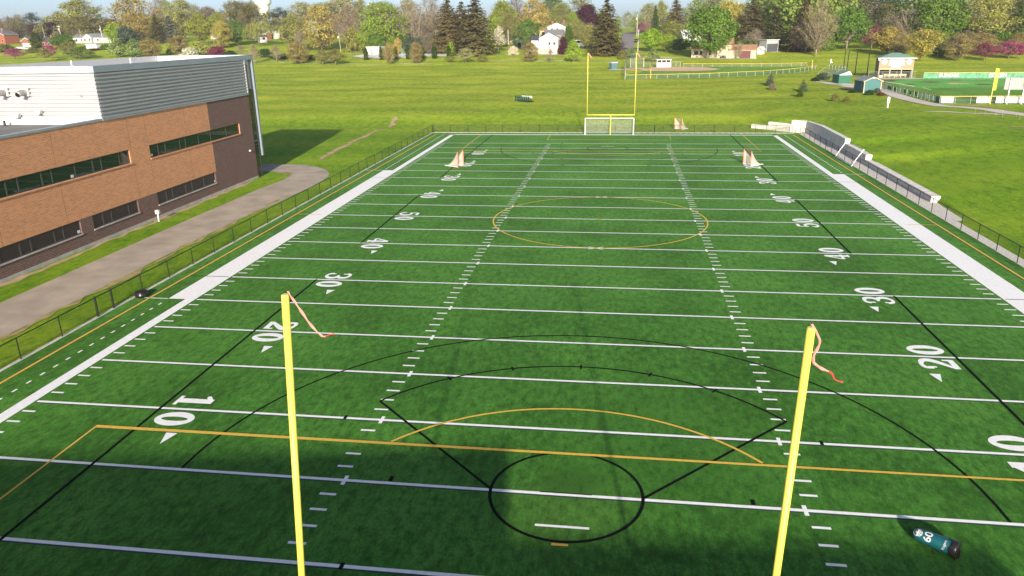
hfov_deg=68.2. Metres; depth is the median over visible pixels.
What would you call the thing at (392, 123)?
dirt trail
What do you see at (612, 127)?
soccer goal
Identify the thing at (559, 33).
gabled house
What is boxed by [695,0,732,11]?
leafy tree
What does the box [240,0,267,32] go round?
leafy tree
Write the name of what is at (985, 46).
flowering tree
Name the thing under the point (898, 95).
concrete walk
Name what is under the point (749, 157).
lacrosse goal
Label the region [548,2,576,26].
leafy tree
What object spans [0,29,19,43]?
brick house
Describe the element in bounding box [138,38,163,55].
leafy tree
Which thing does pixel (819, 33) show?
bare tree
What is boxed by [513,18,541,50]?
leafy tree
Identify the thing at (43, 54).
flowering tree
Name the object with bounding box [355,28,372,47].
leafy tree
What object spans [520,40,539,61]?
leafy tree
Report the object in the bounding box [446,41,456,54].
shrub
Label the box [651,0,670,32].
leafy tree
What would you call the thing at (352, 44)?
shrub
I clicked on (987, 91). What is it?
outfield turf
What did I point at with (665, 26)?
leafy tree
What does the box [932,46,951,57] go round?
shrub
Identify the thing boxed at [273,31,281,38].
white garage
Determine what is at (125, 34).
shrub
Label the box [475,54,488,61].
shrub
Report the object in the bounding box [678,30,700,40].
white house
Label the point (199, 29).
leafy tree
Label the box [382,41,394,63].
leafy tree
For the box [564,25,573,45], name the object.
shrub
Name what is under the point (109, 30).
leafy tree
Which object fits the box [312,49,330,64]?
flowering tree
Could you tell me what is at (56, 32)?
shrub
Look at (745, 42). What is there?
leafy tree
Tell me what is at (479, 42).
spruce tree
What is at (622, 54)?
shrub
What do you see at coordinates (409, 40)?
shrub
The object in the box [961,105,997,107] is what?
bare soil
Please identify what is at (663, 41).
leafy tree
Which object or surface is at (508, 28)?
leafy tree
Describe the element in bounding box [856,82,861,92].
door
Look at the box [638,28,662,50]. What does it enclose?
leafy tree
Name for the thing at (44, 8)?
sky
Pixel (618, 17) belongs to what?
green far woods
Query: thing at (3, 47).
shrub
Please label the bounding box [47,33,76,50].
leafy tree
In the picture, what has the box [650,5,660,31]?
spruce tree
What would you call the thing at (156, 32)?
spruce tree
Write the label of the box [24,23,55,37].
leafy tree
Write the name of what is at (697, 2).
leafy tree
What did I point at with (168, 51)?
shrub
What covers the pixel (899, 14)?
leafy tree
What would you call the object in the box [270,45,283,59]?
sapling
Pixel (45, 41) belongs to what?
brick ranch
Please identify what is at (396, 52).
arborvitae
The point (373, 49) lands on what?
pump house
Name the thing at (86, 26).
leafy tree
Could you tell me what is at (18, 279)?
bare soil
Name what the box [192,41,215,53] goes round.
shrub
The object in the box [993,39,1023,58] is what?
flowering tree
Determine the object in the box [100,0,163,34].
leafy tree
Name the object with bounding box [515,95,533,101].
blocking sled
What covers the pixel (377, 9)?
leafy tree
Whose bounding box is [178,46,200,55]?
shrub
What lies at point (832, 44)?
shrub
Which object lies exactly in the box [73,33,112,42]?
house
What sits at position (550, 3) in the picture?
leafy tree
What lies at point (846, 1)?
leafy tree
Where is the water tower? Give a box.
[253,0,270,18]
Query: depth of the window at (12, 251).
54.22 m
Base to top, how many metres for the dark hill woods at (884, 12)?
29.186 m
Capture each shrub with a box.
[0,43,13,51]
[22,47,39,52]
[50,30,61,36]
[98,44,111,49]
[114,25,141,44]
[166,48,172,53]
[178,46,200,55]
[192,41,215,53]
[206,46,225,54]
[222,50,237,54]
[255,48,273,56]
[266,54,292,58]
[342,25,363,51]
[393,36,404,53]
[401,36,415,52]
[416,37,426,52]
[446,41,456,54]
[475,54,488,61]
[506,45,518,54]
[557,35,567,54]
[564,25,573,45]
[616,50,628,58]
[768,82,776,89]
[815,72,829,79]
[819,34,836,50]
[863,89,873,94]
[873,88,881,92]
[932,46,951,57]
[984,29,998,38]
[992,30,1013,50]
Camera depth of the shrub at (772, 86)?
165.20 m
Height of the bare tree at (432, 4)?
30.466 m
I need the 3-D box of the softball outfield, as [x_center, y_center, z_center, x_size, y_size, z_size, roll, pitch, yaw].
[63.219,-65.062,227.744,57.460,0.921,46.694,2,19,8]
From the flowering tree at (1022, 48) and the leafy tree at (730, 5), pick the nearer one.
the flowering tree at (1022, 48)
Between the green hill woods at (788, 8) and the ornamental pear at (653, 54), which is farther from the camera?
the green hill woods at (788, 8)
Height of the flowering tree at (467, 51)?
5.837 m
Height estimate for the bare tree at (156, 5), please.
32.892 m
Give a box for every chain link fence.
[0,125,432,368]
[433,124,792,132]
[800,126,1023,265]
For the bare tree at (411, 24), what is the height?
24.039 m
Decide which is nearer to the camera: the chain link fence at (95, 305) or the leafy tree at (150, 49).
the chain link fence at (95, 305)
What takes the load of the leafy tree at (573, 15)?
on the lawn ground
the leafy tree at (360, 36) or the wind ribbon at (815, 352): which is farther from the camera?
the leafy tree at (360, 36)
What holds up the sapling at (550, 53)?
on the lawn ground
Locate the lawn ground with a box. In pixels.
[0,27,1023,368]
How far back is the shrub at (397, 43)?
326.85 m
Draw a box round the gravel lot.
[354,51,446,57]
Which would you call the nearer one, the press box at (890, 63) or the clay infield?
the press box at (890, 63)
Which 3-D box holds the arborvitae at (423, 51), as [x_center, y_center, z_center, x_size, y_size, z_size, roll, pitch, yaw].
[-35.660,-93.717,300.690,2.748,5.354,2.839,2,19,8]
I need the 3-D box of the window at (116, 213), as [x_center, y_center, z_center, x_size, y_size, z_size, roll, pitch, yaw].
[-32.685,-6.104,62.499,0.220,1.200,6.060,2,19,8]
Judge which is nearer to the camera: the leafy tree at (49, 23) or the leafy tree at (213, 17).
the leafy tree at (213, 17)
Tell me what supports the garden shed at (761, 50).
on the lawn ground
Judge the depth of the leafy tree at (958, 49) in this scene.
251.22 m
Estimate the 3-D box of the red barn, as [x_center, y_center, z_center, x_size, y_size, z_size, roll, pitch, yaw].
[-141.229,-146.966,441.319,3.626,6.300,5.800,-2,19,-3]
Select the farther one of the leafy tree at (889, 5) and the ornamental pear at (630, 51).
the leafy tree at (889, 5)
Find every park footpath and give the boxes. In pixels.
[261,61,430,63]
[644,56,752,58]
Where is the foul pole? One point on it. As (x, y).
(997, 73)
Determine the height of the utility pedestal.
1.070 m
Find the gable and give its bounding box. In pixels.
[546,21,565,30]
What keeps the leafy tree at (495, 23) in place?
on the lawn ground
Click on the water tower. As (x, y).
(265, 4)
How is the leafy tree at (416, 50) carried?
on the lawn ground
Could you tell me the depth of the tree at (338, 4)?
471.45 m
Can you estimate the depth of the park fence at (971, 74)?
187.12 m
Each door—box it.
[740,51,750,57]
[767,44,777,51]
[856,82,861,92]
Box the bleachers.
[818,65,845,76]
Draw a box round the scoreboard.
[1003,78,1023,103]
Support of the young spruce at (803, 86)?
on the lawn ground
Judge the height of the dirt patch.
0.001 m
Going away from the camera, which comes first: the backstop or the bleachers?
the bleachers
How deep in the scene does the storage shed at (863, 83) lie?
151.12 m
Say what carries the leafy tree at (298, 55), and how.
on the lawn ground
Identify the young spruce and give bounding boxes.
[509,32,518,48]
[764,75,773,85]
[796,87,804,96]
[797,82,808,91]
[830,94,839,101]
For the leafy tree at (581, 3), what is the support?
on the lawn ground
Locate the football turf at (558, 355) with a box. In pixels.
[0,133,1023,575]
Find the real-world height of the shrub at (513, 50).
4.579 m
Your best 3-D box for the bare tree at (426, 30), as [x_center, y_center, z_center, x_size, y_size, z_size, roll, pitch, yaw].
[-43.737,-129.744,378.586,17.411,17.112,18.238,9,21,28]
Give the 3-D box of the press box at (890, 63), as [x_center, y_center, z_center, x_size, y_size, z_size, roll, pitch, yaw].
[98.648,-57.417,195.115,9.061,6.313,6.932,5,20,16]
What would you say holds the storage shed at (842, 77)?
on the lawn ground
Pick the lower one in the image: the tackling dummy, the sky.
the tackling dummy
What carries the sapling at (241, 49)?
on the lawn ground
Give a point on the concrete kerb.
(65, 334)
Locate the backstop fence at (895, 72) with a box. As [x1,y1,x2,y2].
[869,71,916,77]
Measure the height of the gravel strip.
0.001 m
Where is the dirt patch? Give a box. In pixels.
[154,214,175,221]
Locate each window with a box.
[0,150,132,200]
[0,220,83,265]
[92,200,140,229]
[149,123,240,158]
[157,172,216,205]
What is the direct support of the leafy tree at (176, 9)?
on the lawn ground
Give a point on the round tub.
(142, 293)
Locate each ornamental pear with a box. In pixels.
[105,37,128,56]
[124,39,144,56]
[564,40,581,59]
[625,48,635,57]
[645,48,661,62]
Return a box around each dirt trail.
[319,129,383,159]
[388,116,397,126]
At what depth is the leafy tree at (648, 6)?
475.06 m
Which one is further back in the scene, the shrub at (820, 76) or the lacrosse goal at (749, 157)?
the shrub at (820, 76)
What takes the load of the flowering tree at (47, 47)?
on the lawn ground
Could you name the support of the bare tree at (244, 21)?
on the lawn ground
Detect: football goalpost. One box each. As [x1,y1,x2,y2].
[281,293,815,575]
[587,53,636,134]
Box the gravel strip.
[799,133,1023,266]
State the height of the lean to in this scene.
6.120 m
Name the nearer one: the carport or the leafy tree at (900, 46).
the leafy tree at (900, 46)
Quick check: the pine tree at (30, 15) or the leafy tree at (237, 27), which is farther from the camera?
the pine tree at (30, 15)
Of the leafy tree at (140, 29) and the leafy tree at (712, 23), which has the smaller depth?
the leafy tree at (712, 23)
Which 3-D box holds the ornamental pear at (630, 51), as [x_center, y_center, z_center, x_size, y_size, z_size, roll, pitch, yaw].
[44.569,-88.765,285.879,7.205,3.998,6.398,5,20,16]
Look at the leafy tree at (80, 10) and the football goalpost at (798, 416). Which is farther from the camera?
the leafy tree at (80, 10)
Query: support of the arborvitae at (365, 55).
on the lawn ground
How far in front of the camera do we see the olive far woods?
511.89 m
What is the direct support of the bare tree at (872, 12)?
on the lawn ground
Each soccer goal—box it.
[585,117,633,134]
[835,141,863,165]
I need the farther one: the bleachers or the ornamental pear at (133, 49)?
the ornamental pear at (133, 49)
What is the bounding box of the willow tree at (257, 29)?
[242,21,274,46]
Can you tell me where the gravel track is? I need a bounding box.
[927,111,1005,114]
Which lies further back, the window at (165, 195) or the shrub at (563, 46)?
the shrub at (563, 46)
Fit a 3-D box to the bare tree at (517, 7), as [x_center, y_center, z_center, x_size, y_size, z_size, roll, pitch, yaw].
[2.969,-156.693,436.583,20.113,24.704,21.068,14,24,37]
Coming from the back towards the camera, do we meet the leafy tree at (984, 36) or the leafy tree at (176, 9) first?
the leafy tree at (176, 9)
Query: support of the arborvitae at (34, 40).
on the lawn ground
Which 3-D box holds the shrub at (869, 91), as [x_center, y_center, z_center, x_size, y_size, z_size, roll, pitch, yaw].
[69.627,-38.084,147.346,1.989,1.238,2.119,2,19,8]
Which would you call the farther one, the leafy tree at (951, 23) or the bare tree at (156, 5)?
the bare tree at (156, 5)
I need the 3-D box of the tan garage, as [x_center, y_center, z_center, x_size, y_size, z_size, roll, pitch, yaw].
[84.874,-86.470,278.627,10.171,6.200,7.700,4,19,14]
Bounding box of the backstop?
[625,54,644,71]
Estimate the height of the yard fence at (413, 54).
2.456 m
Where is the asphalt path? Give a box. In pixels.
[0,164,328,336]
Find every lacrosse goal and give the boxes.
[445,150,463,166]
[674,117,687,129]
[743,148,761,165]
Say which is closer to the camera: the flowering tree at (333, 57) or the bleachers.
the bleachers
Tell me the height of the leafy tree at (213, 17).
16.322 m
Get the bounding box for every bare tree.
[0,16,31,38]
[12,12,25,39]
[146,0,171,29]
[236,14,252,39]
[293,29,307,49]
[316,10,341,45]
[328,3,365,43]
[392,0,440,42]
[413,12,436,41]
[417,0,443,34]
[420,31,435,51]
[509,0,530,37]
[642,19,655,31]
[734,41,743,58]
[743,29,763,45]
[788,18,829,52]
[793,0,842,55]
[854,0,887,38]
[881,8,947,50]
[955,29,975,41]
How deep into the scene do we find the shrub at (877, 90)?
149.22 m
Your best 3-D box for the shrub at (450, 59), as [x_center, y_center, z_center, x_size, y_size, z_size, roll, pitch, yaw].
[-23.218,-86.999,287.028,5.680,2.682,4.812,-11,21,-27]
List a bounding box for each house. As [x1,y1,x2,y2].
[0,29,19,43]
[20,38,41,46]
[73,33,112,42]
[248,30,267,38]
[366,46,385,53]
[530,33,558,53]
[544,29,564,42]
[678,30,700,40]
[691,37,734,57]
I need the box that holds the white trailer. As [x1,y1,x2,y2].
[86,44,100,48]
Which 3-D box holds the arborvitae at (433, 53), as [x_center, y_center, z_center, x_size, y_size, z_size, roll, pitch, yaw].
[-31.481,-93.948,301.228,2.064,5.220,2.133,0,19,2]
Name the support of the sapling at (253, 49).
on the lawn ground
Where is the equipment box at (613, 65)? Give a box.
[609,62,617,68]
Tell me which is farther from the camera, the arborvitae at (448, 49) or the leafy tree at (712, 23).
the arborvitae at (448, 49)
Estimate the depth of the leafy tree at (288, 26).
365.42 m
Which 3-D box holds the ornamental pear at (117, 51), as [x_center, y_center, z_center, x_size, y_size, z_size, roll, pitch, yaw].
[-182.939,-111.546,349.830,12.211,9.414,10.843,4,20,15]
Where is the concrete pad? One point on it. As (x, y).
(901, 78)
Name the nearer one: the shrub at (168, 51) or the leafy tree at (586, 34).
the leafy tree at (586, 34)
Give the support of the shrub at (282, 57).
on the lawn ground
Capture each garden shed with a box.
[256,35,266,42]
[757,46,765,54]
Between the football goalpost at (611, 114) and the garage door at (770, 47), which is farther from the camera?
the garage door at (770, 47)
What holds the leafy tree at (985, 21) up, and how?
on the lawn ground
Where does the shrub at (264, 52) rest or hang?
on the lawn ground
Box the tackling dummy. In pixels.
[913,528,960,560]
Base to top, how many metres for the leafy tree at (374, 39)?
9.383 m
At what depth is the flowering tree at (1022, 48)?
251.96 m
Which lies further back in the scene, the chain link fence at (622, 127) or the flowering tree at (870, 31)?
the flowering tree at (870, 31)
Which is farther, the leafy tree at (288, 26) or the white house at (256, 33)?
the white house at (256, 33)
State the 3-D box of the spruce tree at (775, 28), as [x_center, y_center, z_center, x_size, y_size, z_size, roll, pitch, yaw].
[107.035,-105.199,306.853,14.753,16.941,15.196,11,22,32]
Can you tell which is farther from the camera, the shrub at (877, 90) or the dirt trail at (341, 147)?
the shrub at (877, 90)
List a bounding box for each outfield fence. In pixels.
[626,65,816,78]
[683,63,805,66]
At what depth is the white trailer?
396.35 m
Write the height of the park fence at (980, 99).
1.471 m
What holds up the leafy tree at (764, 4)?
on the lawn ground
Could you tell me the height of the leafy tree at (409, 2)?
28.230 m
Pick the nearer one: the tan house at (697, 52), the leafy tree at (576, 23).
the tan house at (697, 52)
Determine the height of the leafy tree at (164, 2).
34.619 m
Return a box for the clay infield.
[626,67,716,70]
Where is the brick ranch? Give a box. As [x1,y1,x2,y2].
[41,35,58,46]
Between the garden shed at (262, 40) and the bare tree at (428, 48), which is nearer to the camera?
the bare tree at (428, 48)
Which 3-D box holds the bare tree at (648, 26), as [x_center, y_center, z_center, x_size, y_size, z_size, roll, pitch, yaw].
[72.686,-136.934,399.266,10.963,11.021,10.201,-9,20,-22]
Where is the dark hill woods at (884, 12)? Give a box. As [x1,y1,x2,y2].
[777,0,1020,37]
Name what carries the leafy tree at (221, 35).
on the lawn ground
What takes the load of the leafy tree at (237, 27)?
on the lawn ground
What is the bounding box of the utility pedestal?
[155,210,159,221]
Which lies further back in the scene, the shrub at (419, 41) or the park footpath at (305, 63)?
the shrub at (419, 41)
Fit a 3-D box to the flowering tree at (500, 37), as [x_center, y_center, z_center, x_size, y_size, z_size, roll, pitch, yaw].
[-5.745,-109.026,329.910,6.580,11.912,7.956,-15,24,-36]
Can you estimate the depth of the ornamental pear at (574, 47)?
276.02 m
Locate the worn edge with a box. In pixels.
[0,199,279,339]
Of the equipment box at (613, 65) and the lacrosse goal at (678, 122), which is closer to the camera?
the lacrosse goal at (678, 122)
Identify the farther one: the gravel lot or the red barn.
the red barn
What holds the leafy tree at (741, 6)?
on the lawn ground
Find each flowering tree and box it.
[3,47,28,58]
[34,47,53,60]
[42,45,57,58]
[55,41,77,58]
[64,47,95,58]
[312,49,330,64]
[322,48,346,64]
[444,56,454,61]
[456,47,476,58]
[491,24,506,50]
[635,21,647,32]
[858,25,882,48]
[966,43,1002,60]
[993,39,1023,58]
[1012,42,1023,58]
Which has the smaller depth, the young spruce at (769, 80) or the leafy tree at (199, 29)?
the young spruce at (769, 80)
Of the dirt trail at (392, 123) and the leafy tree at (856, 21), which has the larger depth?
the leafy tree at (856, 21)
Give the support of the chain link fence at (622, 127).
on the lawn ground
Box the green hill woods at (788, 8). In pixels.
[744,0,986,34]
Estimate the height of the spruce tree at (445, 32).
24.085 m
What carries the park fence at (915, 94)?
on the lawn ground
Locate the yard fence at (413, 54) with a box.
[372,52,456,57]
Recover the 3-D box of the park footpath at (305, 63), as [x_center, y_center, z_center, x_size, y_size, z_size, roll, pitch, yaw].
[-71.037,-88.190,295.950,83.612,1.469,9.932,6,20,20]
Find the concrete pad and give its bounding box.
[879,78,923,78]
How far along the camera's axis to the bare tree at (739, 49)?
271.41 m
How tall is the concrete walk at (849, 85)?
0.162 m
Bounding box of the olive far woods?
[3,9,691,37]
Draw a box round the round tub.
[134,289,148,297]
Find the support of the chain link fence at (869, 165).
on the lawn ground
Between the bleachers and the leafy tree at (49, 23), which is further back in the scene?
the leafy tree at (49, 23)
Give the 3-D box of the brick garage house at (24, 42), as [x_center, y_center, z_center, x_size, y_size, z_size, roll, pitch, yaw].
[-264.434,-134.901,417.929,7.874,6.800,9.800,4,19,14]
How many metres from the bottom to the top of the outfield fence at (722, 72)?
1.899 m
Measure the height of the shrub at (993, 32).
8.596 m
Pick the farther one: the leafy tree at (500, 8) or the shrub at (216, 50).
the leafy tree at (500, 8)
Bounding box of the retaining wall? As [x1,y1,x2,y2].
[751,120,940,201]
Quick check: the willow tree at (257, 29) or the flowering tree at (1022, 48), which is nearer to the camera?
the flowering tree at (1022, 48)
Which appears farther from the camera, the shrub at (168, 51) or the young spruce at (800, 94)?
the shrub at (168, 51)
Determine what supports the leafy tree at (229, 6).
on the lawn ground
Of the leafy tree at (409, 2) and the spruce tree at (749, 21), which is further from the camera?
the leafy tree at (409, 2)
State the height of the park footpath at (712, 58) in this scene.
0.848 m
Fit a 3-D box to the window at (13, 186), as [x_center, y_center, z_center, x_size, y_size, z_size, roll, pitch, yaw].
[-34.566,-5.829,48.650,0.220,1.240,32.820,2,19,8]
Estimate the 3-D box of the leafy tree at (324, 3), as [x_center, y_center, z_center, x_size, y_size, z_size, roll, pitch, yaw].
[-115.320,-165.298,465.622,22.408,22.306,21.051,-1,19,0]
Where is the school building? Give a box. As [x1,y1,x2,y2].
[0,55,263,283]
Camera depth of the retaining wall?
97.95 m
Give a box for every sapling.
[234,45,246,54]
[246,45,262,63]
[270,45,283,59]
[544,48,555,62]
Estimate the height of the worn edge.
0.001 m
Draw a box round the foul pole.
[990,68,999,103]
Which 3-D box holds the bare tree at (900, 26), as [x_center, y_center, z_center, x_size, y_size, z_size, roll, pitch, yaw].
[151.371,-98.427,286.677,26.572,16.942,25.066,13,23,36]
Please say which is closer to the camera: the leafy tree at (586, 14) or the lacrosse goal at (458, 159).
the lacrosse goal at (458, 159)
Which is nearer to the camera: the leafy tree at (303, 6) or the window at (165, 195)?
the window at (165, 195)
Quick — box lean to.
[759,39,779,51]
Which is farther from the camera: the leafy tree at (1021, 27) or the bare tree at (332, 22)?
the bare tree at (332, 22)
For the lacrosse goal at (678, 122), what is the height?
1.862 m
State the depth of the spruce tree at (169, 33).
420.83 m
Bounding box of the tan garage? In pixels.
[728,44,757,58]
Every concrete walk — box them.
[813,81,1023,115]
[839,84,853,87]
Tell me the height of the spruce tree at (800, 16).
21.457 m
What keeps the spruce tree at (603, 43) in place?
on the lawn ground
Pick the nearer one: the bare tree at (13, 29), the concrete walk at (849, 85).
the concrete walk at (849, 85)
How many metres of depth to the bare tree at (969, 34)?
277.42 m
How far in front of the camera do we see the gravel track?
113.27 m
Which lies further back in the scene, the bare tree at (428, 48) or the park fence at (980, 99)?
the bare tree at (428, 48)
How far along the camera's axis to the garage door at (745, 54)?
275.17 m
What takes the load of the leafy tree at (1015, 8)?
on the lawn ground
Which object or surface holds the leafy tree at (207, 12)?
on the lawn ground
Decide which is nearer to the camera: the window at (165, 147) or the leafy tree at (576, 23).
the window at (165, 147)
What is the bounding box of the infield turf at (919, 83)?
[887,79,1004,87]
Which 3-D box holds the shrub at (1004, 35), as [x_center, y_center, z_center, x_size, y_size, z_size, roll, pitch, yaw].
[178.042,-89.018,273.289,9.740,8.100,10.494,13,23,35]
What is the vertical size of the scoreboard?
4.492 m
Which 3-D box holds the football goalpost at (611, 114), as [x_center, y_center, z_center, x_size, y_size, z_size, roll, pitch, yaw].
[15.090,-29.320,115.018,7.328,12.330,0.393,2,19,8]
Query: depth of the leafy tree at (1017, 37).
266.26 m
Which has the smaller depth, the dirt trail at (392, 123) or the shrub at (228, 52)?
the dirt trail at (392, 123)
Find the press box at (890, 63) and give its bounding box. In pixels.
[874,53,916,77]
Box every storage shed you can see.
[832,70,851,83]
[854,75,883,92]
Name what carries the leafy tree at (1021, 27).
on the lawn ground
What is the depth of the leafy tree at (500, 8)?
393.17 m
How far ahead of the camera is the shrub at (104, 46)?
391.58 m
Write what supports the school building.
on the lawn ground
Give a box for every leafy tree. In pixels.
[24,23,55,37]
[39,0,108,31]
[43,20,67,35]
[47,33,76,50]
[49,14,107,36]
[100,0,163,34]
[102,22,120,40]
[117,11,158,38]
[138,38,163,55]
[155,0,174,29]
[161,0,200,38]
[164,34,190,53]
[183,12,217,41]
[197,6,215,19]
[208,12,227,38]
[209,21,233,46]
[217,0,257,30]
[218,19,248,45]
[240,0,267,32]
[273,13,306,45]
[284,1,311,34]
[284,41,310,63]
[299,3,344,49]
[308,0,341,25]
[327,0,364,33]
[352,0,367,29]
[355,0,411,46]
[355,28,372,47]
[359,0,400,30]
[365,33,389,45]
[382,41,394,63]
[398,0,419,33]
[409,40,423,63]
[487,0,518,37]
[487,15,503,41]
[498,12,521,40]
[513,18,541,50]
[518,0,551,29]
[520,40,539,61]
[535,0,567,26]
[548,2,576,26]
[565,11,579,29]
[566,20,584,39]
[572,4,599,32]
[575,24,596,47]
[637,2,658,28]
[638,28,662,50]
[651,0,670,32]
[657,20,681,37]
[657,33,677,51]
[666,38,693,51]
[677,4,740,58]
[683,0,706,24]
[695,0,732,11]
[715,0,745,37]
[731,1,745,24]
[736,38,758,44]
[754,0,777,35]
[814,0,859,28]
[824,6,874,49]
[868,26,904,53]
[875,3,900,31]
[887,4,913,28]
[887,32,913,53]
[902,28,948,60]
[904,0,972,47]
[940,31,976,60]
[959,0,1023,39]
[964,31,1001,54]
[998,0,1023,39]
[1007,32,1023,48]
[1010,3,1023,37]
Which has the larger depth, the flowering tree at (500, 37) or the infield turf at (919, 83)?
the flowering tree at (500, 37)
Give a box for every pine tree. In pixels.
[19,12,43,32]
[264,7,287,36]
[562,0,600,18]
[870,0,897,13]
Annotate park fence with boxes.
[881,83,939,102]
[923,72,1023,77]
[939,96,1023,103]
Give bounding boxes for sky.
[0,0,976,36]
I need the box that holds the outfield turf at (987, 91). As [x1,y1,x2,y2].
[882,78,1023,102]
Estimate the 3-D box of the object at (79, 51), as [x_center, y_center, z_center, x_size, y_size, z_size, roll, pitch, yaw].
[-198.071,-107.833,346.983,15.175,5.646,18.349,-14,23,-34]
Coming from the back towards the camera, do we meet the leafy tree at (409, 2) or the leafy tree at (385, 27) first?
the leafy tree at (409, 2)
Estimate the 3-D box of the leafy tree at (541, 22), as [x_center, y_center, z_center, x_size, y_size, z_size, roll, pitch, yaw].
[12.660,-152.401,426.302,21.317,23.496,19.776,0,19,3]
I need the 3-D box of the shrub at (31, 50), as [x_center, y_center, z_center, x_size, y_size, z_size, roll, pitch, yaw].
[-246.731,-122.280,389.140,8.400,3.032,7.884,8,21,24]
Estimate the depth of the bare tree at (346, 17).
355.16 m
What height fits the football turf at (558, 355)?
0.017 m
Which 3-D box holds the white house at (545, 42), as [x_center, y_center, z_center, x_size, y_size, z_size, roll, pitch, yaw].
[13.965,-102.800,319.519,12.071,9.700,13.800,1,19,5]
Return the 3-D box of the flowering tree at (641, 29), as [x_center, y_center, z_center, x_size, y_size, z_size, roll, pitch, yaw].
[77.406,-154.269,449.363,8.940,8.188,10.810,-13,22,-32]
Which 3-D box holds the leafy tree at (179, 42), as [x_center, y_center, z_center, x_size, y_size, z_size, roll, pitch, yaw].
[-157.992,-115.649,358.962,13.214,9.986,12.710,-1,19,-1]
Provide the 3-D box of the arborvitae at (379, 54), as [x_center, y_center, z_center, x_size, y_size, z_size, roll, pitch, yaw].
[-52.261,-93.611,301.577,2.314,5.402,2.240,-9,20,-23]
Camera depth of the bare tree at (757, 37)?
302.47 m
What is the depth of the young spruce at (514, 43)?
339.66 m
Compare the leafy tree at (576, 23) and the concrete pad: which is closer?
the concrete pad
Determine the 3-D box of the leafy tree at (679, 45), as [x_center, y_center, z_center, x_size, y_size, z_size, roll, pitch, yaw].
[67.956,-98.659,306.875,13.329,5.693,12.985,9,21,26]
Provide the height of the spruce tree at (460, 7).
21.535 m
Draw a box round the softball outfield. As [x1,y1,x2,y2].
[626,67,810,78]
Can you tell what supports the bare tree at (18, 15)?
on the lawn ground
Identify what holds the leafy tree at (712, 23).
on the lawn ground
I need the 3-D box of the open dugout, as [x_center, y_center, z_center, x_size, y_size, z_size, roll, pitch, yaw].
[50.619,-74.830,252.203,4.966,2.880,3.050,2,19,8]
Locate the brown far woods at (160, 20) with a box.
[26,12,545,37]
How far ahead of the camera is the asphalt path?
57.30 m
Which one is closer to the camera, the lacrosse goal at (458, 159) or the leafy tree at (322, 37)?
the lacrosse goal at (458, 159)
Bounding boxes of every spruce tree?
[147,14,168,43]
[161,16,181,41]
[428,0,463,53]
[451,0,504,56]
[451,2,472,47]
[585,0,627,56]
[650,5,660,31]
[661,0,685,36]
[734,0,765,44]
[761,7,788,49]
[780,0,823,52]
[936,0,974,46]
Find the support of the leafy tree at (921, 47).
on the lawn ground
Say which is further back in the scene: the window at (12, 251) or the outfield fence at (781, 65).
the outfield fence at (781, 65)
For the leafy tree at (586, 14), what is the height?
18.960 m
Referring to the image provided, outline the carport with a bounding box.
[510,39,524,47]
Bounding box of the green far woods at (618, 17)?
[7,6,979,37]
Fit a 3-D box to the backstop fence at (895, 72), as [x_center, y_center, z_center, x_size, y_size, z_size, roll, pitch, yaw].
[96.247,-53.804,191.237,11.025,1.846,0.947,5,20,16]
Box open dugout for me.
[656,59,671,66]
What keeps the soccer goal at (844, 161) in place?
on the football turf at (558, 355)
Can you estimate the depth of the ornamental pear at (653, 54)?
271.07 m
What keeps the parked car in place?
on the lawn ground
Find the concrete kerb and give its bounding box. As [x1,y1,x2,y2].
[0,132,555,371]
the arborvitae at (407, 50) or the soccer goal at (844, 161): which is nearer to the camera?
the soccer goal at (844, 161)
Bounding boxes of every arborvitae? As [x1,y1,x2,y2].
[28,32,45,48]
[363,48,368,59]
[378,47,381,59]
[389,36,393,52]
[392,46,398,59]
[405,44,409,58]
[419,45,425,58]
[431,46,434,58]
[446,45,451,57]
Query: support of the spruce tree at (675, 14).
on the lawn ground
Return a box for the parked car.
[575,40,584,46]
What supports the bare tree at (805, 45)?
on the lawn ground
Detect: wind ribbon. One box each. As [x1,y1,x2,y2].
[287,291,334,336]
[811,324,842,382]
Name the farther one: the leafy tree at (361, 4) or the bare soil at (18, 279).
the leafy tree at (361, 4)
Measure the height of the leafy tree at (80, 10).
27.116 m
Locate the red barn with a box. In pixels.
[266,30,272,38]
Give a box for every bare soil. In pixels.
[0,181,252,286]
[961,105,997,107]
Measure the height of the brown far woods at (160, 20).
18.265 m
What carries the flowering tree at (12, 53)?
on the lawn ground
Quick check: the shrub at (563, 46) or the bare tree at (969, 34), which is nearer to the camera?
the bare tree at (969, 34)
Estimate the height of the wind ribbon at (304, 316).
0.698 m
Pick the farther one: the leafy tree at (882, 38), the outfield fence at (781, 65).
the leafy tree at (882, 38)
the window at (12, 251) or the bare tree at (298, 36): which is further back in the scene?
the bare tree at (298, 36)
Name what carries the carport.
on the lawn ground
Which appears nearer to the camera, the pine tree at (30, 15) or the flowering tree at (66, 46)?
the flowering tree at (66, 46)

